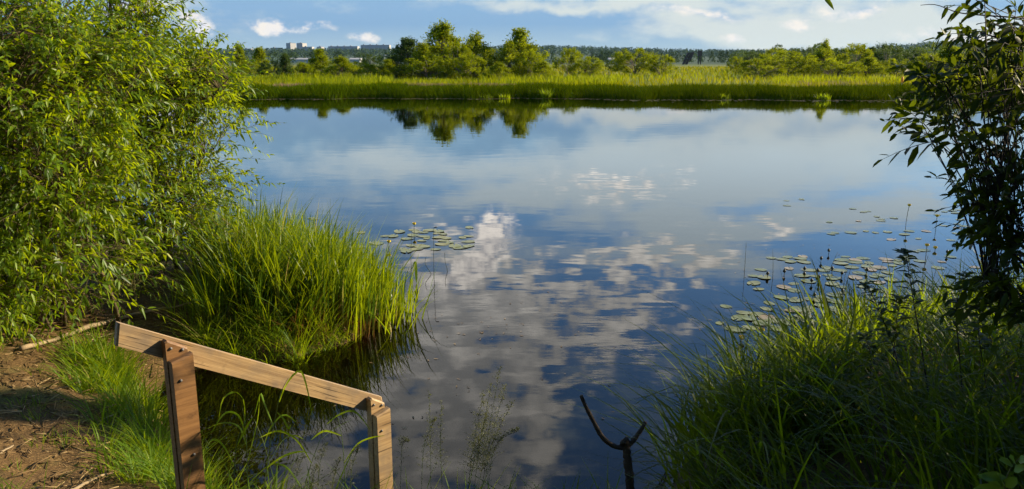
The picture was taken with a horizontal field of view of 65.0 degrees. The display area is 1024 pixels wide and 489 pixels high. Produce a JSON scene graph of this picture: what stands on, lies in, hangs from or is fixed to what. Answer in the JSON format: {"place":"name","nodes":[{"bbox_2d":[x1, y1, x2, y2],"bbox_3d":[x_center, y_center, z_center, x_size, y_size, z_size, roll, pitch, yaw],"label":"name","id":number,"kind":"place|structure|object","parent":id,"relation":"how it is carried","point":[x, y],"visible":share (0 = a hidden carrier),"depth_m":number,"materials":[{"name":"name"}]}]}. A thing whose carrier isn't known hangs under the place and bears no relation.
{"place":"outdoors","nodes":[
{"label":"outdoors","id":0,"kind":"place"},
{"bbox_2d":[0,298,691,488],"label":"bank grass","id":1,"kind":"structure","parent":0,"point":[109,363],"depth_m":4.84,"materials":[{"name":"green plant"}]},
{"bbox_2d":[203,408,252,488],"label":"reed grass","id":2,"kind":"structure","parent":1,"relation":"on","point":[221,443],"depth_m":3.12,"materials":[{"name":"green plant"}]},
{"bbox_2d":[207,391,259,488],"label":"reed grass","id":3,"kind":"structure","parent":1,"relation":"on","point":[235,413],"depth_m":3.25,"materials":[{"name":"green plant"}]},
{"bbox_2d":[254,414,302,488],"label":"reed grass","id":4,"kind":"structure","parent":1,"relation":"on","point":[282,440],"depth_m":3.50,"materials":[{"name":"green plant"}]},
{"bbox_2d":[254,370,314,488],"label":"reed grass","id":5,"kind":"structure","parent":1,"relation":"on","point":[286,425],"depth_m":3.32,"materials":[{"name":"green plant"}]},
{"bbox_2d":[283,454,304,488],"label":"feather grass","id":6,"kind":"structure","parent":1,"relation":"on","point":[293,486],"depth_m":3.35,"materials":[{"name":"green plant"}]},
{"bbox_2d":[301,463,318,488],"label":"feather grass","id":7,"kind":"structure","parent":1,"relation":"on","point":[311,483],"depth_m":3.35,"materials":[{"name":"green plant"}]},
{"bbox_2d":[260,410,369,488],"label":"reed grass","id":8,"kind":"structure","parent":1,"relation":"on","point":[293,437],"depth_m":3.41,"materials":[{"name":"green plant"}]},
{"bbox_2d":[311,405,379,488],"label":"reed grass","id":9,"kind":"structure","parent":1,"relation":"on","point":[342,444],"depth_m":3.50,"materials":[{"name":"green plant"}]},
{"bbox_2d":[341,444,360,488],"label":"feather grass","id":10,"kind":"object","parent":1,"relation":"on","point":[356,451],"depth_m":3.35,"materials":[{"name":"green plant"}]},
{"bbox_2d":[432,400,448,479],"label":"feather grass","id":11,"kind":"object","parent":1,"relation":"on","point":[440,450],"depth_m":3.56,"materials":[{"name":"green plant"}]},
{"bbox_2d":[458,384,493,488],"bbox_3d":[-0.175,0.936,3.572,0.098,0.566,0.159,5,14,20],"label":"feather grass","id":12,"kind":"object","parent":1,"relation":"on","point":[474,439],"depth_m":3.56,"materials":[{"name":"green plant"}]},
{"bbox_2d":[471,367,502,488],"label":"feather grass","id":13,"kind":"object","parent":1,"relation":"on","point":[480,470],"depth_m":3.72,"materials":[{"name":"green plant"}]},
{"bbox_2d":[0,47,1023,488],"bbox_3d":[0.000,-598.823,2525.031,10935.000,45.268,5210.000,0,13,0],"label":"ground","id":14,"kind":"structure","parent":0,"point":[594,249],"depth_m":11.97,"materials":[{"name":"soil"}]},
{"bbox_2d":[22,309,37,333],"bbox_3d":[-3.613,0.552,6.016,0.119,0.241,0.119,0,13,0],"label":"nettle","id":15,"kind":"object","parent":14,"relation":"on","point":[32,316],"visible":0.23,"depth_m":6.01,"materials":[{"name":"green plant"}]},
{"bbox_2d":[71,472,113,488],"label":"stick","id":16,"kind":"object","parent":14,"relation":"on","point":[85,483],"visible":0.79,"depth_m":3.94,"materials":[{"name":"beige wood"}]},
{"bbox_2d":[0,287,192,488],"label":"litter","id":17,"kind":"object","parent":14,"relation":"on","point":[53,476],"visible":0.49,"depth_m":4.76,"materials":[{"name":"plant"}]},
{"bbox_2d":[0,0,209,354],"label":"willow shrub","id":18,"kind":"object","parent":14,"relation":"on","point":[34,251],"visible":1,"depth_m":5.57,"materials":[{"name":"green plant"}]},
{"bbox_2d":[19,302,191,350],"bbox_3d":[-3.216,0.625,6.283,0.378,0.146,1.412,7,15,30],"label":"fallen branch","id":19,"kind":"object","parent":14,"relation":"on","point":[30,345],"visible":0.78,"depth_m":6.25,"materials":[{"name":"beige wood"}]},
{"bbox_2d":[2,0,285,294],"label":"willow shrub","id":20,"kind":"object","parent":14,"relation":"on","point":[207,77],"visible":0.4,"depth_m":7.06,"materials":[{"name":"green plant"}]},
{"bbox_2d":[66,161,258,327],"bbox_3d":[-3.180,-0.034,7.480,1.281,1.467,2.784,0,13,0],"label":"willow sapling","id":21,"kind":"object","parent":14,"relation":"on","point":[128,285],"visible":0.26,"depth_m":6.70,"materials":[{"name":"green plant"}]},
{"bbox_2d":[230,42,247,74],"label":"birch tree","id":22,"kind":"object","parent":14,"relation":"on","point":[240,51],"visible":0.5,"depth_m":93.20,"materials":[{"name":"green plant"}]},
{"bbox_2d":[231,60,267,75],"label":"willow bush","id":23,"kind":"object","parent":14,"relation":"on","point":[250,64],"visible":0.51,"depth_m":91.56,"materials":[{"name":"green plant"}]},
{"bbox_2d":[114,321,392,488],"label":"handrail","id":24,"kind":"object","parent":14,"relation":"on","point":[181,358],"visible":1,"depth_m":3.39,"materials":[{"name":"wood"}]},
{"bbox_2d":[145,220,372,369],"bbox_3d":[-2.383,0.332,7.174,1.818,1.114,2.734,-10,16,-36],"label":"sedge","id":25,"kind":"object","parent":14,"relation":"on","point":[221,332],"visible":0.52,"depth_m":6.68,"materials":[{"name":"green plant"}]},
{"bbox_2d":[250,46,276,74],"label":"birch tree","id":26,"kind":"object","parent":14,"relation":"on","point":[259,56],"visible":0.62,"depth_m":95.11,"materials":[{"name":"green plant"}]},
{"bbox_2d":[256,61,288,75],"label":"willow bush","id":27,"kind":"object","parent":14,"relation":"on","point":[275,65],"visible":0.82,"depth_m":89.31,"materials":[{"name":"green plant"}]},
{"bbox_2d":[275,52,295,75],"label":"birch tree","id":28,"kind":"object","parent":14,"relation":"on","point":[285,60],"visible":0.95,"depth_m":89.48,"materials":[{"name":"green plant"}]},
{"bbox_2d":[286,42,295,49],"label":"apartment block","id":29,"kind":"structure","parent":14,"relation":"on","point":[289,45],"depth_m":2419.88,"materials":[{"name":"concrete"}]},
{"bbox_2d":[153,177,443,356],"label":"reeds","id":30,"kind":"object","parent":14,"relation":"on","point":[352,273],"visible":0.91,"depth_m":7.11,"materials":[{"name":"green plant"}]},
{"bbox_2d":[291,58,307,61],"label":"shed","id":31,"kind":"structure","parent":14,"relation":"on","point":[300,59],"depth_m":599.65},
{"bbox_2d":[297,42,306,48],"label":"apartment block","id":32,"kind":"structure","parent":14,"relation":"on","point":[300,45],"depth_m":2468.25,"materials":[{"name":"concrete"}]},
{"bbox_2d":[287,60,320,78],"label":"willow bush","id":33,"kind":"object","parent":14,"relation":"on","point":[306,67],"visible":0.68,"depth_m":75.89,"materials":[{"name":"green plant"}]},
{"bbox_2d":[310,442,327,486],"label":"feather grass","id":34,"kind":"object","parent":14,"relation":"on","point":[321,451],"depth_m":3.35,"materials":[{"name":"green plant"}]},
{"bbox_2d":[304,48,334,74],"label":"willow tree","id":35,"kind":"object","parent":14,"relation":"on","point":[319,61],"visible":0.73,"depth_m":81.33,"materials":[{"name":"green plant"}]},
{"bbox_2d":[240,272,401,347],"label":"dead reeds","id":36,"kind":"object","parent":14,"relation":"on","point":[326,317],"visible":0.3,"depth_m":6.84,"materials":[{"name":"plant"}]},
{"bbox_2d":[320,455,342,488],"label":"feather grass","id":37,"kind":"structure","parent":14,"relation":"on","point":[333,479],"depth_m":3.35,"materials":[{"name":"green plant"}]},
{"bbox_2d":[318,54,366,77],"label":"willow bush","id":38,"kind":"object","parent":14,"relation":"on","point":[342,63],"visible":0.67,"depth_m":77.57,"materials":[{"name":"green plant"}]},
{"bbox_2d":[328,45,358,52],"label":"apartment block","id":39,"kind":"structure","parent":14,"relation":"on","point":[344,47],"depth_m":2420.69,"materials":[{"name":"concrete"}]},
{"bbox_2d":[343,60,377,77],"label":"willow bush","id":40,"kind":"object","parent":14,"relation":"on","point":[369,66],"visible":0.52,"depth_m":81.70,"materials":[{"name":"green plant"}]},
{"bbox_2d":[358,53,383,69],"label":"willow tree","id":41,"kind":"object","parent":14,"relation":"on","point":[367,59],"visible":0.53,"depth_m":116.59,"materials":[{"name":"green plant"}]},
{"bbox_2d":[361,44,390,52],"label":"apartment block","id":42,"kind":"structure","parent":14,"relation":"on","point":[369,46],"depth_m":2518.97,"materials":[{"name":"concrete"}]},
{"bbox_2d":[370,59,403,78],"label":"willow bush","id":43,"kind":"object","parent":14,"relation":"on","point":[388,67],"visible":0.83,"depth_m":77.75,"materials":[{"name":"green plant"}]},
{"bbox_2d":[376,36,427,78],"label":"willow tree","id":44,"kind":"object","parent":14,"relation":"on","point":[406,46],"visible":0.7,"depth_m":80.99,"materials":[{"name":"green plant"}]},
{"bbox_2d":[395,435,409,486],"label":"feather grass","id":45,"kind":"object","parent":14,"relation":"on","point":[407,440],"depth_m":3.74,"materials":[{"name":"green plant"}]},
{"bbox_2d":[400,42,444,79],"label":"willow tree","id":46,"kind":"object","parent":14,"relation":"on","point":[422,48],"visible":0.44,"depth_m":79.38,"materials":[{"name":"green plant"}]},
{"bbox_2d":[416,416,436,488],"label":"feather grass","id":47,"kind":"object","parent":14,"relation":"on","point":[435,418],"depth_m":3.55,"materials":[{"name":"green plant"}]},
{"bbox_2d":[398,55,461,79],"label":"willow bush","id":48,"kind":"object","parent":14,"relation":"on","point":[439,69],"visible":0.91,"depth_m":77.01,"materials":[{"name":"green plant"}]},
{"bbox_2d":[425,390,439,470],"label":"feather grass","id":49,"kind":"object","parent":14,"relation":"on","point":[431,444],"depth_m":3.61,"materials":[{"name":"green plant"}]},
{"bbox_2d":[421,17,465,79],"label":"willow tree","id":50,"kind":"object","parent":14,"relation":"on","point":[441,35],"visible":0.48,"depth_m":82.73,"materials":[{"name":"green plant"}]},
{"bbox_2d":[438,41,471,77],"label":"willow tree","id":51,"kind":"object","parent":14,"relation":"on","point":[447,51],"visible":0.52,"depth_m":79.39,"materials":[{"name":"green plant"}]},
{"bbox_2d":[445,54,489,79],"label":"willow bush","id":52,"kind":"object","parent":14,"relation":"on","point":[467,65],"visible":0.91,"depth_m":76.51,"materials":[{"name":"green plant"}]},
{"bbox_2d":[450,30,499,78],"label":"willow tree","id":53,"kind":"object","parent":14,"relation":"on","point":[476,44],"visible":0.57,"depth_m":81.92,"materials":[{"name":"green plant"}]},
{"bbox_2d":[479,48,499,74],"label":"willow bush","id":54,"kind":"object","parent":14,"relation":"on","point":[492,51],"visible":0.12,"depth_m":85.07,"materials":[{"name":"green plant"}]},
{"bbox_2d":[475,385,514,488],"bbox_3d":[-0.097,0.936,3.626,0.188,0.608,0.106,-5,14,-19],"label":"feather grass","id":55,"kind":"object","parent":14,"relation":"on","point":[502,399],"depth_m":3.62,"materials":[{"name":"green plant"}]},
{"bbox_2d":[481,61,515,79],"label":"willow bush","id":56,"kind":"object","parent":14,"relation":"on","point":[498,68],"visible":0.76,"depth_m":73.91,"materials":[{"name":"green plant"}]},
{"bbox_2d":[480,427,519,488],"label":"feather grass","id":57,"kind":"object","parent":14,"relation":"on","point":[501,438],"depth_m":3.54,"materials":[{"name":"green plant"}]},
{"bbox_2d":[492,39,527,76],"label":"willow tree","id":58,"kind":"object","parent":14,"relation":"on","point":[508,53],"visible":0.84,"depth_m":80.43,"materials":[{"name":"green plant"}]},
{"bbox_2d":[492,27,555,77],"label":"willow tree","id":59,"kind":"object","parent":14,"relation":"on","point":[520,36],"visible":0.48,"depth_m":82.76,"materials":[{"name":"green plant"}]},
{"bbox_2d":[515,50,548,77],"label":"willow bush","id":60,"kind":"object","parent":14,"relation":"on","point":[524,61],"visible":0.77,"depth_m":79.54,"materials":[{"name":"green plant"}]},
{"bbox_2d":[526,60,558,78],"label":"willow bush","id":61,"kind":"object","parent":14,"relation":"on","point":[541,66],"visible":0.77,"depth_m":75.89,"materials":[{"name":"green plant"}]},
{"bbox_2d":[177,48,945,62],"bbox_3d":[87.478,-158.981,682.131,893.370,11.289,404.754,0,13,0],"label":"treeline","id":62,"kind":"object","parent":14,"relation":"on","point":[602,55],"visible":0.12,"depth_m":580.41,"materials":[{"name":"green plant"}]},
{"bbox_2d":[552,47,586,74],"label":"willow tree","id":63,"kind":"object","parent":14,"relation":"on","point":[570,58],"visible":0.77,"depth_m":93.00,"materials":[{"name":"green plant"}]},
{"bbox_2d":[124,81,1021,99],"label":"reeds","id":64,"kind":"object","parent":14,"relation":"on","point":[877,91],"visible":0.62,"depth_m":51.73,"materials":[{"name":"green plant"}]},
{"bbox_2d":[272,80,879,86],"bbox_3d":[8.039,-12.789,64.103,52.584,0.589,9.011,-3,13,-12],"label":"fireweed","id":65,"kind":"object","parent":14,"relation":"on","point":[423,84],"visible":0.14,"depth_m":62.20,"materials":[{"name":"green plant"}]},
{"bbox_2d":[569,56,606,75],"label":"willow bush","id":66,"kind":"object","parent":14,"relation":"on","point":[586,63],"visible":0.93,"depth_m":88.88,"materials":[{"name":"green plant"}]},
{"bbox_2d":[171,41,1006,56],"bbox_3d":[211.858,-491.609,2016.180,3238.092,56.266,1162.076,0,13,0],"label":"hill forest","id":67,"kind":"object","parent":14,"relation":"on","point":[553,49],"visible":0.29,"depth_m":1688.38,"materials":[{"name":"green plant"}]},
{"bbox_2d":[580,395,646,488],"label":"forked stick","id":68,"kind":"object","parent":14,"relation":"on","point":[627,461],"visible":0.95,"depth_m":3.89,"materials":[{"name":"brown wood"}]},
{"bbox_2d":[605,59,623,69],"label":"willow bush","id":69,"kind":"object","parent":14,"relation":"on","point":[607,61],"visible":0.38,"depth_m":136.09,"materials":[{"name":"green plant"}]},
{"bbox_2d":[608,47,659,74],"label":"willow tree","id":70,"kind":"object","parent":14,"relation":"on","point":[619,60],"visible":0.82,"depth_m":100.75,"materials":[{"name":"green plant"}]},
{"bbox_2d":[643,54,678,75],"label":"willow bush","id":71,"kind":"object","parent":14,"relation":"on","point":[667,59],"visible":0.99,"depth_m":96.98,"materials":[{"name":"green plant"}]},
{"bbox_2d":[682,51,701,64],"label":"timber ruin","id":72,"kind":"object","parent":14,"relation":"on","point":[689,56],"visible":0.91,"depth_m":320.46,"materials":[{"name":"grey wood"}]},
{"bbox_2d":[725,56,746,72],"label":"willow bush","id":73,"kind":"object","parent":14,"relation":"on","point":[735,60],"visible":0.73,"depth_m":107.27,"materials":[{"name":"green plant"}]},
{"bbox_2d":[738,50,759,67],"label":"birch tree","id":74,"kind":"object","parent":14,"relation":"on","point":[751,52],"visible":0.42,"depth_m":146.09,"materials":[{"name":"green plant"}]},
{"bbox_2d":[733,58,788,78],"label":"willow bush","id":75,"kind":"object","parent":14,"relation":"on","point":[763,65],"visible":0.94,"depth_m":85.61,"materials":[{"name":"green plant"}]},
{"bbox_2d":[759,47,787,70],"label":"willow tree","id":76,"kind":"object","parent":14,"relation":"on","point":[771,51],"visible":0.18,"depth_m":107.13,"materials":[{"name":"green plant"}]},
{"bbox_2d":[745,50,820,75],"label":"willow bush","id":77,"kind":"object","parent":14,"relation":"on","point":[802,60],"visible":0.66,"depth_m":87.95,"materials":[{"name":"green plant"}]},
{"bbox_2d":[553,234,1023,488],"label":"bank reeds","id":78,"kind":"object","parent":14,"relation":"on","point":[802,384],"visible":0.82,"depth_m":4.33,"materials":[{"name":"green plant"}]},
{"bbox_2d":[792,45,815,73],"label":"birch tree","id":79,"kind":"object","parent":14,"relation":"on","point":[810,49],"visible":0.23,"depth_m":101.74,"materials":[{"name":"green plant"}]},
{"bbox_2d":[797,47,845,74],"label":"willow tree","id":80,"kind":"object","parent":14,"relation":"on","point":[822,54],"visible":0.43,"depth_m":94.21,"materials":[{"name":"green plant"}]},
{"bbox_2d":[816,38,835,73],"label":"birch tree","id":81,"kind":"object","parent":14,"relation":"on","point":[826,44],"visible":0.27,"depth_m":96.96,"materials":[{"name":"green plant"}]},
{"bbox_2d":[805,58,869,76],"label":"willow bush","id":82,"kind":"object","parent":14,"relation":"on","point":[846,68],"visible":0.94,"depth_m":85.31,"materials":[{"name":"green plant"}]},
{"bbox_2d":[831,47,860,63],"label":"birch tree","id":83,"kind":"object","parent":14,"relation":"on","point":[837,53],"visible":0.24,"depth_m":120.89,"materials":[{"name":"green plant"}]},
{"bbox_2d":[835,43,878,72],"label":"willow tree","id":84,"kind":"object","parent":14,"relation":"on","point":[861,50],"visible":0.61,"depth_m":100.41,"materials":[{"name":"green plant"}]},
{"bbox_2d":[850,57,890,76],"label":"willow bush","id":85,"kind":"object","parent":14,"relation":"on","point":[874,68],"visible":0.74,"depth_m":87.17,"materials":[{"name":"green plant"}]},
{"bbox_2d":[855,331,886,430],"bbox_3d":[2.027,0.803,4.575,0.194,0.627,0.224,0,13,0],"label":"willowherb","id":86,"kind":"object","parent":14,"relation":"on","point":[866,346],"visible":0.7,"depth_m":4.54,"materials":[{"name":"green plant"}]},
{"bbox_2d":[726,41,1023,65],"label":"wood edge","id":87,"kind":"object","parent":14,"relation":"on","point":[819,46],"visible":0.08,"depth_m":248.71,"materials":[{"name":"green plant"}]},
{"bbox_2d":[854,281,905,400],"bbox_3d":[2.053,0.590,4.457,0.356,0.784,0.172,7,15,27],"label":"willowherb","id":88,"kind":"object","parent":14,"relation":"on","point":[887,323],"visible":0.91,"depth_m":4.42,"materials":[{"name":"green plant"}]},
{"bbox_2d":[869,42,904,71],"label":"birch tree","id":89,"kind":"object","parent":14,"relation":"on","point":[884,49],"visible":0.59,"depth_m":108.49,"materials":[{"name":"green plant"}]},
{"bbox_2d":[875,58,912,75],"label":"willow bush","id":90,"kind":"object","parent":14,"relation":"on","point":[893,60],"visible":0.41,"depth_m":91.31,"materials":[{"name":"green plant"}]},
{"bbox_2d":[877,294,912,417],"bbox_3d":[2.172,0.669,4.586,0.169,0.781,0.242,10,16,37],"label":"willowherb","id":91,"kind":"object","parent":14,"relation":"on","point":[898,299],"visible":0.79,"depth_m":4.54,"materials":[{"name":"green plant"}]},
{"bbox_2d":[891,248,928,394],"bbox_3d":[2.148,0.470,4.319,0.175,0.876,0.310,-6,14,-25],"label":"willowherb","id":92,"kind":"object","parent":14,"relation":"on","point":[904,251],"visible":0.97,"depth_m":4.30,"materials":[{"name":"green plant"}]},
{"bbox_2d":[889,48,936,69],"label":"birch tree","id":93,"kind":"object","parent":14,"relation":"on","point":[917,52],"visible":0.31,"depth_m":125.45,"materials":[{"name":"green plant"}]},
{"bbox_2d":[825,0,1023,397],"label":"sallow shrub","id":94,"kind":"object","parent":14,"relation":"on","point":[994,212],"visible":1,"depth_m":3.61,"materials":[{"name":"green plant"}]},
{"bbox_2d":[973,454,1023,488],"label":"leafy sprig","id":95,"kind":"object","parent":94,"relation":"attached to","point":[993,478],"visible":1,"depth_m":2.29,"materials":[{"name":"green plant"}]},
{"bbox_2d":[908,53,951,73],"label":"willow bush","id":96,"kind":"object","parent":14,"relation":"on","point":[926,55],"visible":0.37,"depth_m":89.23,"materials":[{"name":"green plant"}]},
{"bbox_2d":[923,45,977,72],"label":"willow tree","id":97,"kind":"object","parent":14,"relation":"on","point":[951,50],"visible":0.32,"depth_m":91.97,"materials":[{"name":"green plant"}]},
{"bbox_2d":[960,295,995,415],"bbox_3d":[2.582,0.620,4.448,0.209,0.731,0.232,0,13,0],"label":"willowherb","id":98,"kind":"object","parent":14,"relation":"on","point":[979,341],"visible":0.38,"depth_m":4.42,"materials":[{"name":"green plant"}]},
{"bbox_2d":[961,45,1021,74],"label":"willow tree","id":99,"kind":"object","parent":14,"relation":"on","point":[983,58],"visible":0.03,"depth_m":93.32,"materials":[{"name":"green plant"}]},
{"bbox_2d":[0,0,1023,53],"label":"sky","id":100,"kind":"structure","parent":0,"point":[704,25],"materials":[{"name":"blue"}]},
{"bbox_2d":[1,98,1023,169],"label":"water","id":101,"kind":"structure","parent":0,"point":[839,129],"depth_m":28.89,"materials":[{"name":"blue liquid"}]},
{"bbox_2d":[407,261,417,282],"bbox_3d":[-1.107,0.305,8.858,0.131,0.233,0.058,0,13,0],"label":"bent reed","id":102,"kind":"object","parent":101,"relation":"in","point":[416,273],"visible":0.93,"depth_m":8.86,"materials":[{"name":"green plant"}]},
{"bbox_2d":[538,87,553,97],"bbox_3d":[2.221,-9.699,51.409,1.319,0.800,1.049,0,13,0],"label":"shore plant","id":103,"kind":"object","parent":101,"relation":"on","point":[546,95],"visible":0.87,"depth_m":51.42,"materials":[{"name":"green plant"}]},
{"bbox_2d":[235,98,911,102],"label":"floating leaves","id":104,"kind":"object","parent":101,"relation":"on","point":[566,98],"visible":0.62,"depth_m":49.96,"materials":[{"name":"green plant"}]},
{"bbox_2d":[313,219,896,441],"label":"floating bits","id":105,"kind":"object","parent":101,"relation":"on","point":[561,346],"visible":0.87,"depth_m":6.73,"materials":[{"name":"plant"}]},
{"bbox_2d":[731,315,746,319],"bbox_3d":[2.159,0.697,7.659,0.141,0.006,0.190,10,17,34],"label":"lily pad","id":106,"kind":"object","parent":101,"relation":"on","point":[739,317],"visible":0.85,"depth_m":7.67,"materials":[{"name":"green plant"}]},
{"bbox_2d":[814,93,831,99],"bbox_3d":[19.152,-9.153,49.518,1.188,0.581,0.897,0,13,0],"label":"shore plant","id":107,"kind":"object","parent":101,"relation":"on","point":[826,97],"visible":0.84,"depth_m":49.44,"materials":[{"name":"green plant"}]},
{"bbox_2d":[142,65,1023,90],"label":"meadow","id":108,"kind":"structure","parent":0,"point":[716,69],"depth_m":74.10,"materials":[{"name":"green plant"}]},
{"bbox_2d":[942,271,976,408],"bbox_3d":[2.388,0.520,4.347,0.172,0.766,0.238,5,14,21],"label":"willowherb","id":109,"kind":"object","parent":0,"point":[969,273],"visible":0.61,"depth_m":4.30,"materials":[{"name":"green plant"}]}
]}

